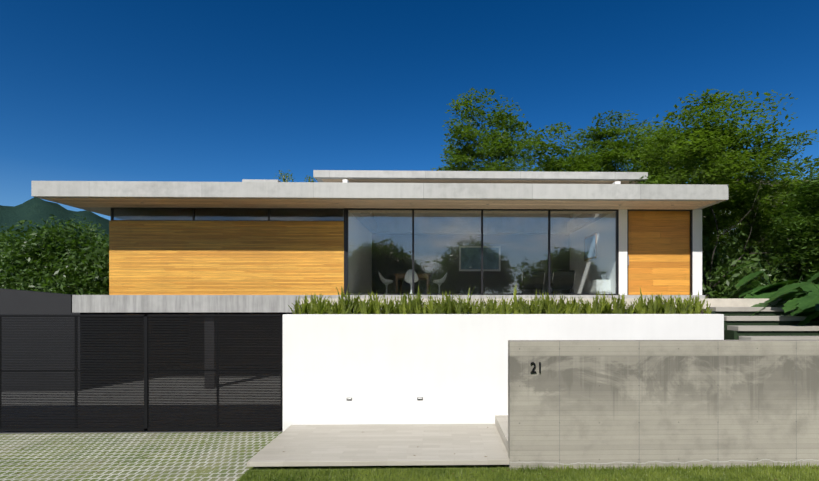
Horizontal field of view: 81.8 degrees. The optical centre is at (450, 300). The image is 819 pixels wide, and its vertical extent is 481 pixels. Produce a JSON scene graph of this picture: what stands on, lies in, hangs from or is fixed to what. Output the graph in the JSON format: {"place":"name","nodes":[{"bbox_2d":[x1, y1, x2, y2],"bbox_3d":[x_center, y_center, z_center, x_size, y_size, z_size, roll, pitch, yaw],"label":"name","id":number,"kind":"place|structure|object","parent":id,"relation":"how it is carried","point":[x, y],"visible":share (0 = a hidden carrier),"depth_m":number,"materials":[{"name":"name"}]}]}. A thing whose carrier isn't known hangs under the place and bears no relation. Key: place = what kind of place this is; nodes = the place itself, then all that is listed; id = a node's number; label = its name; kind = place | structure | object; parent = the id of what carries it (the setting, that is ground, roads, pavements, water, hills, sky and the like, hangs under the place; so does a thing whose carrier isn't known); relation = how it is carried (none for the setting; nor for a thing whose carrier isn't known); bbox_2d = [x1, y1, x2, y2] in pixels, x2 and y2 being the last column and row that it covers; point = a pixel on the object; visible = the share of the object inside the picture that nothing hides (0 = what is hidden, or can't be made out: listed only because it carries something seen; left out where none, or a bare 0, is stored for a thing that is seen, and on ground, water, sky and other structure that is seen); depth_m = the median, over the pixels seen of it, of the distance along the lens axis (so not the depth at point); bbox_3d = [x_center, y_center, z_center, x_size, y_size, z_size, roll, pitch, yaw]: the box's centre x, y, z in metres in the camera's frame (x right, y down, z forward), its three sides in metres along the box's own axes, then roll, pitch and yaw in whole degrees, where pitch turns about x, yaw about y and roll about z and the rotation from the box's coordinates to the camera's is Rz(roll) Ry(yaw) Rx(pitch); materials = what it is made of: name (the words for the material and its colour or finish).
{"place":"outdoors","nodes":[
{"label":"outdoors","id":0,"kind":"place"},
{"bbox_2d":[0,197,108,243],"bbox_3d":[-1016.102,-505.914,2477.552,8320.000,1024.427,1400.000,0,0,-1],"label":"mountains","id":1,"kind":"structure","parent":0,"point":[36,210],"depth_m":2652.87,"materials":[{"name":"green plant"}]},
{"bbox_2d":[71,312,294,388],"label":"garage walls","id":2,"kind":"structure","parent":0,"point":[170,341],"depth_m":17.98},
{"bbox_2d":[72,295,704,312],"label":"floor slab","id":3,"kind":"structure","parent":2,"relation":"on","point":[174,303],"depth_m":14.46,"materials":[{"name":"grey concrete"}]},
{"bbox_2d":[109,220,343,294],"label":"wood wall","id":4,"kind":"structure","parent":3,"relation":"on","point":[226,257],"depth_m":14.62,"materials":[{"name":"brown wood"}]},
{"bbox_2d":[111,207,692,294],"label":"frames","id":5,"kind":"structure","parent":3,"relation":"on","point":[482,210],"depth_m":14.82,"materials":[{"name":"black metal"}]},
{"bbox_2d":[113,209,343,220],"bbox_3d":[-6.915,-2.689,14.729,7.170,0.425,0.012,0,0,-1],"label":"clerestory glass","id":6,"kind":"object","parent":5,"relation":"on","point":[233,218],"visible":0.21,"depth_m":14.73,"materials":[{"name":"glass"}]},
{"bbox_2d":[348,210,615,293],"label":"glazing","id":7,"kind":"structure","parent":5,"relation":"in","point":[461,229],"depth_m":14.87,"materials":[{"name":"clear glass"}]},
{"bbox_2d":[628,211,689,294],"bbox_3d":[6.636,-1.523,15.049,2.006,2.673,0.060,0,0,-1],"label":"door","id":8,"kind":"structure","parent":5,"relation":"attached to","point":[659,250],"depth_m":15.02,"materials":[{"name":"brown wood"}]},
{"bbox_2d":[343,179,620,293],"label":"interior walls","id":9,"kind":"structure","parent":3,"relation":"on","point":[367,246],"depth_m":17.03,"materials":[{"name":"white paint"}]},
{"bbox_2d":[31,181,727,233],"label":"roof","id":10,"kind":"structure","parent":9,"relation":"on","point":[44,190],"depth_m":13.37,"materials":[{"name":"grey concrete"}]},
{"bbox_2d":[47,198,716,213],"bbox_3d":[-1.853,-2.894,14.487,19.180,0.008,1.980,0,0,-1],"label":"roof soffit","id":11,"kind":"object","parent":10,"relation":"attached to","point":[330,203],"visible":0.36,"depth_m":14.15,"materials":[{"name":"beige concrete"}]},
{"bbox_2d":[242,170,647,222],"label":"roof","id":12,"kind":"structure","parent":10,"relation":"on","point":[319,175],"depth_m":15.41,"materials":[{"name":"grey concrete"}]},
{"bbox_2d":[274,170,293,181],"bbox_3d":[-5.072,-3.757,14.411,0.695,0.588,0.484,0,0,-35],"label":"tree","id":13,"kind":"object","parent":12,"relation":"attached to","point":[287,177],"visible":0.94,"depth_m":14.43,"materials":[{"name":"green plant"}]},
{"bbox_2d":[321,179,637,183],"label":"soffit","id":14,"kind":"structure","parent":12,"relation":"attached to","point":[472,181],"depth_m":15.72,"materials":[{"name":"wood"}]},
{"bbox_2d":[459,246,500,270],"bbox_3d":[1.273,-1.827,20.424,1.800,1.100,0.050,0,0,-1],"label":"picture frame","id":15,"kind":"object","parent":9,"relation":"attached to","point":[460,247],"depth_m":20.40,"materials":[{"name":"grey"}]},
{"bbox_2d":[461,248,498,268],"bbox_3d":[1.274,-1.827,20.394,1.640,0.940,0.010,0,0,-1],"label":"artwork canvas","id":16,"kind":"object","parent":15,"relation":"in","point":[474,254],"depth_m":20.39,"materials":[{"name":"grey"}]},
{"bbox_2d":[584,233,596,260],"bbox_3d":[5.250,-1.997,17.689,0.028,0.920,1.400,0,0,-1],"label":"picture frame","id":17,"kind":"object","parent":9,"relation":"attached to","point":[589,236],"depth_m":17.27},
{"bbox_2d":[585,236,594,258],"bbox_3d":[5.233,-1.997,17.688,0.005,0.760,1.240,0,0,-1],"label":"picture canvas","id":18,"kind":"object","parent":17,"relation":"in","point":[588,241],"depth_m":17.71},
{"bbox_2d":[615,209,701,294],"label":"white piers","id":19,"kind":"structure","parent":3,"relation":"on","point":[697,249],"depth_m":14.95,"materials":[{"name":"white paint"}]},
{"label":"interior floor","id":20,"kind":"structure","parent":3,"relation":"on","visible":0},
{"bbox_2d":[378,271,392,293],"bbox_3d":[-2.324,-0.616,16.967,0.532,0.873,0.490,0,0,-1],"label":"chair","id":21,"kind":"object","parent":20,"relation":"on","point":[383,279],"depth_m":16.83,"materials":[{"name":"white"}]},
{"bbox_2d":[404,269,418,293],"bbox_3d":[-1.328,-0.616,16.015,0.490,0.873,0.532,0,0,-1],"label":"chair","id":22,"kind":"object","parent":20,"relation":"on","point":[410,276],"depth_m":15.86,"materials":[{"name":"white plastic"}]},
{"bbox_2d":[394,274,430,293],"bbox_3d":[-1.357,-0.560,17.289,1.250,0.760,1.900,0,0,-1],"label":"dining table","id":23,"kind":"object","parent":20,"relation":"on","point":[398,277],"depth_m":16.40,"materials":[{"name":"brown wood"}]},
{"bbox_2d":[433,272,446,293],"bbox_3d":[-0.376,-0.616,17.011,0.532,0.873,0.490,0,0,-1],"label":"chair","id":24,"kind":"object","parent":20,"relation":"on","point":[439,282],"depth_m":16.87,"materials":[{"name":"white"}]},
{"bbox_2d":[519,270,544,293],"bbox_3d":[2.860,-0.611,16.600,0.773,0.882,0.850,0,0,-1],"label":"armchair","id":25,"kind":"object","parent":20,"relation":"on","point":[529,277],"depth_m":16.29,"materials":[{"name":"black metal"}]},
{"bbox_2d":[550,270,574,293],"bbox_3d":[3.910,-0.611,16.624,0.773,0.882,0.850,0,0,-1],"label":"armchair","id":26,"kind":"object","parent":20,"relation":"on","point":[567,276],"depth_m":16.30,"materials":[{"name":"black metal"}]},
{"bbox_2d":[586,274,610,293],"bbox_3d":[5.056,-0.538,16.159,0.470,0.717,1.150,0,0,-1],"label":"armchair","id":27,"kind":"object","parent":20,"relation":"on","point":[599,287],"depth_m":15.59,"materials":[{"name":"white fabric"}]},
{"bbox_2d":[37,312,624,433],"bbox_3d":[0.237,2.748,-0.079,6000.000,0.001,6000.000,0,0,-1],"label":"ground","id":28,"kind":"structure","parent":0,"point":[210,432],"depth_m":9.82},
{"bbox_2d":[0,432,281,480],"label":"pavers","id":29,"kind":"object","parent":28,"relation":"on","point":[63,457],"depth_m":8.35,"materials":[{"name":"grey concrete"}]},
{"bbox_2d":[0,363,282,433],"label":"floor","id":30,"kind":"structure","parent":28,"relation":"on","point":[136,431],"depth_m":12.21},
{"bbox_2d":[0,223,29,258],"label":"hedge tree","id":31,"kind":"object","parent":30,"relation":"on","point":[2,226],"depth_m":23.38,"materials":[{"name":"green plant"}]},
{"bbox_2d":[0,245,38,290],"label":"hedge tree","id":32,"kind":"object","parent":30,"relation":"on","point":[2,283],"visible":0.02,"depth_m":18.62,"materials":[{"name":"green plant"}]},
{"bbox_2d":[0,288,72,390],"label":"dark wall","id":33,"kind":"structure","parent":30,"relation":"on","point":[18,302],"depth_m":14.33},
{"bbox_2d":[0,214,104,294],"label":"hedge tree","id":34,"kind":"object","parent":30,"relation":"on","point":[20,263],"visible":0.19,"depth_m":17.25,"materials":[{"name":"green plant"}]},
{"bbox_2d":[6,233,108,294],"bbox_3d":[-13.435,0.004,18.480,4.868,5.512,6.006,0,0,-1],"label":"hedge tree","id":35,"kind":"object","parent":30,"relation":"on","point":[92,277],"visible":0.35,"depth_m":16.84,"materials":[{"name":"green plant"}]},
{"bbox_2d":[9,214,108,250],"bbox_3d":[-19.752,-0.795,24.676,5.669,7.091,5.279,0,0,-1],"label":"hedge tree","id":36,"kind":"object","parent":30,"relation":"on","point":[91,230],"visible":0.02,"depth_m":23.89,"materials":[{"name":"green plant"}]},
{"bbox_2d":[247,424,508,466],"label":"platform","id":37,"kind":"structure","parent":28,"relation":"on","point":[375,445],"depth_m":8.38,"materials":[{"name":"concrete"}]},
{"bbox_2d":[495,415,507,450],"bbox_3d":[2.298,2.504,8.933,2.670,0.171,2.066,0,0,-1],"label":"platform step","id":38,"kind":"object","parent":37,"relation":"on","point":[501,422],"visible":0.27,"depth_m":9.19,"materials":[{"name":"beige concrete"}]},
{"bbox_2d":[283,314,723,430],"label":"white wall","id":39,"kind":"structure","parent":28,"relation":"on","point":[391,368],"depth_m":9.90,"materials":[{"name":"white paint"}]},
{"bbox_2d":[0,314,282,430],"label":"gate","id":40,"kind":"structure","parent":39,"relation":"attached to","point":[146,371],"depth_m":9.80,"materials":[{"name":"black metal"}]},
{"bbox_2d":[430,87,606,171],"bbox_3d":[5.631,-4.056,26.049,13.752,13.666,10.595,0,0,-1],"label":"tree","id":41,"kind":"object","parent":28,"relation":"on","point":[494,144],"visible":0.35,"depth_m":24.01,"materials":[{"name":"green plant"}]},
{"bbox_2d":[563,110,733,283],"bbox_3d":[10.738,-4.211,28.029,10.857,13.950,10.321,0,0,-1],"label":"tree","id":42,"kind":"object","parent":28,"relation":"on","point":[615,150],"visible":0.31,"depth_m":27.20,"materials":[{"name":"green plant"}]},
{"bbox_2d":[625,113,767,257],"bbox_3d":[14.261,-4.360,30.149,9.462,14.191,12.197,0,0,-1],"label":"tree","id":43,"kind":"object","parent":28,"relation":"on","point":[678,130],"depth_m":27.56,"materials":[{"name":"green plant"}]},
{"bbox_2d":[625,180,810,313],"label":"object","id":44,"kind":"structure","parent":28,"relation":"on","point":[754,221],"depth_m":26.32,"materials":[{"name":"green plant"}]},
{"bbox_2d":[703,311,818,339],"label":"stairs","id":45,"kind":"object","parent":28,"relation":"on","point":[731,335],"visible":0.06,"depth_m":10.51,"materials":[{"name":"grey concrete"}]},
{"bbox_2d":[706,307,818,339],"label":"steps","id":46,"kind":"structure","parent":45,"relation":"on","point":[769,327],"depth_m":10.41,"materials":[{"name":"grey concrete"}]},
{"bbox_3d":[7.007,1.474,13.032,2.470,2.548,3.490,0,0,-1],"label":"terrace base","id":47,"kind":"object","parent":28,"relation":"on","visible":0},
{"bbox_2d":[301,298,792,308],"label":"terrace","id":48,"kind":"structure","parent":47,"relation":"on","point":[732,302],"depth_m":11.25,"materials":[{"name":"grey concrete"}]},
{"bbox_2d":[755,272,818,315],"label":"philodendron","id":49,"kind":"object","parent":48,"relation":"on","point":[797,310],"visible":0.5,"depth_m":11.25,"materials":[{"name":"green plant"}]},
{"bbox_2d":[725,261,818,298],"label":"philodendron","id":50,"kind":"object","parent":47,"relation":"on","point":[746,285],"visible":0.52,"depth_m":12.53,"materials":[{"name":"green plant"}]},
{"bbox_2d":[751,284,818,320],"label":"philodendron","id":51,"kind":"object","parent":47,"relation":"on","point":[796,289],"visible":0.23,"depth_m":11.19,"materials":[{"name":"green plant"}]},
{"bbox_2d":[0,0,818,219],"label":"sky","id":52,"kind":"structure","parent":0,"point":[91,90],"materials":[{"name":"blue"}]},
{"bbox_2d":[372,234,569,293],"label":"interior wall","id":53,"kind":"structure","parent":0,"point":[451,246],"depth_m":20.43,"materials":[{"name":"grey paint"}]},
{"bbox_2d":[236,465,818,480],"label":"lawn","id":54,"kind":"structure","parent":0,"point":[813,473],"depth_m":7.38,"materials":[{"name":"green plant"}]},
{"bbox_2d":[247,466,508,472],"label":"lawn edge blades","id":55,"kind":"object","parent":54,"relation":"on","point":[383,469],"visible":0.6,"depth_m":7.59,"materials":[{"name":"green plant"}]},
{"bbox_2d":[508,340,818,469],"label":"concrete wall","id":56,"kind":"structure","parent":54,"relation":"on","point":[626,403],"depth_m":7.67,"materials":[{"name":"grey concrete"}]},
{"bbox_2d":[530,362,540,372],"bbox_3d":[1.372,1.077,7.598,0.163,0.173,0.024,0,0,-1],"label":"house number","id":57,"kind":"object","parent":56,"relation":"attached to","point":[532,371],"visible":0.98,"depth_m":7.59,"materials":[{"name":"black metal"}]},
{"bbox_2d":[510,461,818,471],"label":"lawn tufts","id":58,"kind":"object","parent":54,"relation":"on","point":[696,468],"depth_m":7.61,"materials":[{"name":"green plant"}]},
{"bbox_2d":[710,210,738,247],"bbox_3d":[15.245,-4.052,26.217,1.600,2.400,0.100,0,0,-1],"label":"tree","id":59,"kind":"object","parent":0,"point":[728,232],"visible":0.07,"depth_m":26.18,"materials":[{"name":"green plant"}]},
{"bbox_3d":[1.114,1.598,12.419,9.320,2.300,4.450,0,0,-1],"label":"garden block","id":60,"kind":"object","parent":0,"visible":0},
{"bbox_2d":[288,285,712,313],"bbox_3d":[1.169,0.016,10.488,9.423,0.864,1.295,0,0,-1],"label":"grass plant","id":61,"kind":"object","parent":60,"relation":"on","point":[547,305],"visible":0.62,"depth_m":10.24,"materials":[{"name":"green plant"}]},
{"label":"bank","id":62,"kind":"structure","parent":0,"visible":0},
{"bbox_2d":[619,89,818,298],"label":"tree","id":63,"kind":"object","parent":62,"relation":"on","point":[702,145],"visible":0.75,"depth_m":15.07,"materials":[{"name":"green plant"}]},
{"bbox_2d":[702,230,759,297],"bbox_3d":[9.495,-0.763,17.319,3.605,3.638,2.609,0,0,30],"label":"shrub","id":64,"kind":"object","parent":62,"relation":"on","point":[707,260],"visible":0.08,"depth_m":16.85,"materials":[{"name":"green plant"}]},
{"bbox_2d":[702,232,784,296],"bbox_3d":[11.319,-0.864,18.743,4.271,3.642,4.105,0,0,-1],"label":"shrub","id":65,"kind":"object","parent":62,"relation":"on","point":[753,250],"visible":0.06,"depth_m":18.21,"materials":[{"name":"green plant"}]},
{"bbox_2d":[680,128,814,278],"bbox_3d":[13.600,-1.912,19.999,10.138,9.377,8.765,0,0,-1],"label":"tree","id":66,"kind":"object","parent":62,"relation":"on","point":[745,204],"visible":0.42,"depth_m":18.80,"materials":[{"name":"green plant"}]},
{"bbox_2d":[702,252,797,298],"bbox_3d":[9.707,-0.317,15.752,2.889,2.549,3.448,0,0,-1],"label":"shrub","id":67,"kind":"object","parent":62,"relation":"on","point":[729,280],"visible":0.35,"depth_m":15.54,"materials":[{"name":"green plant"}]},
{"bbox_2d":[703,161,817,278],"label":"tree","id":68,"kind":"object","parent":62,"relation":"on","point":[728,239],"visible":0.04,"depth_m":24.46,"materials":[{"name":"green plant"}]},
{"bbox_2d":[737,251,818,293],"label":"shrub","id":69,"kind":"object","parent":62,"relation":"on","point":[783,275],"visible":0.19,"depth_m":14.17,"materials":[{"name":"green plant"}]},
{"bbox_2d":[760,171,818,278],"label":"tree","id":70,"kind":"object","parent":62,"relation":"on","point":[801,225],"visible":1,"depth_m":13.69,"materials":[{"name":"green plant"}]},
{"bbox_2d":[764,281,818,325],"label":"philodendron","id":71,"kind":"object","parent":62,"relation":"on","point":[806,303],"visible":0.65,"depth_m":10.36,"materials":[{"name":"green plant"}]},
{"bbox_2d":[799,271,818,292],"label":"philodendron","id":72,"kind":"object","parent":62,"relation":"on","point":[806,278],"visible":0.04,"depth_m":12.34,"materials":[{"name":"green plant"}]}
]}

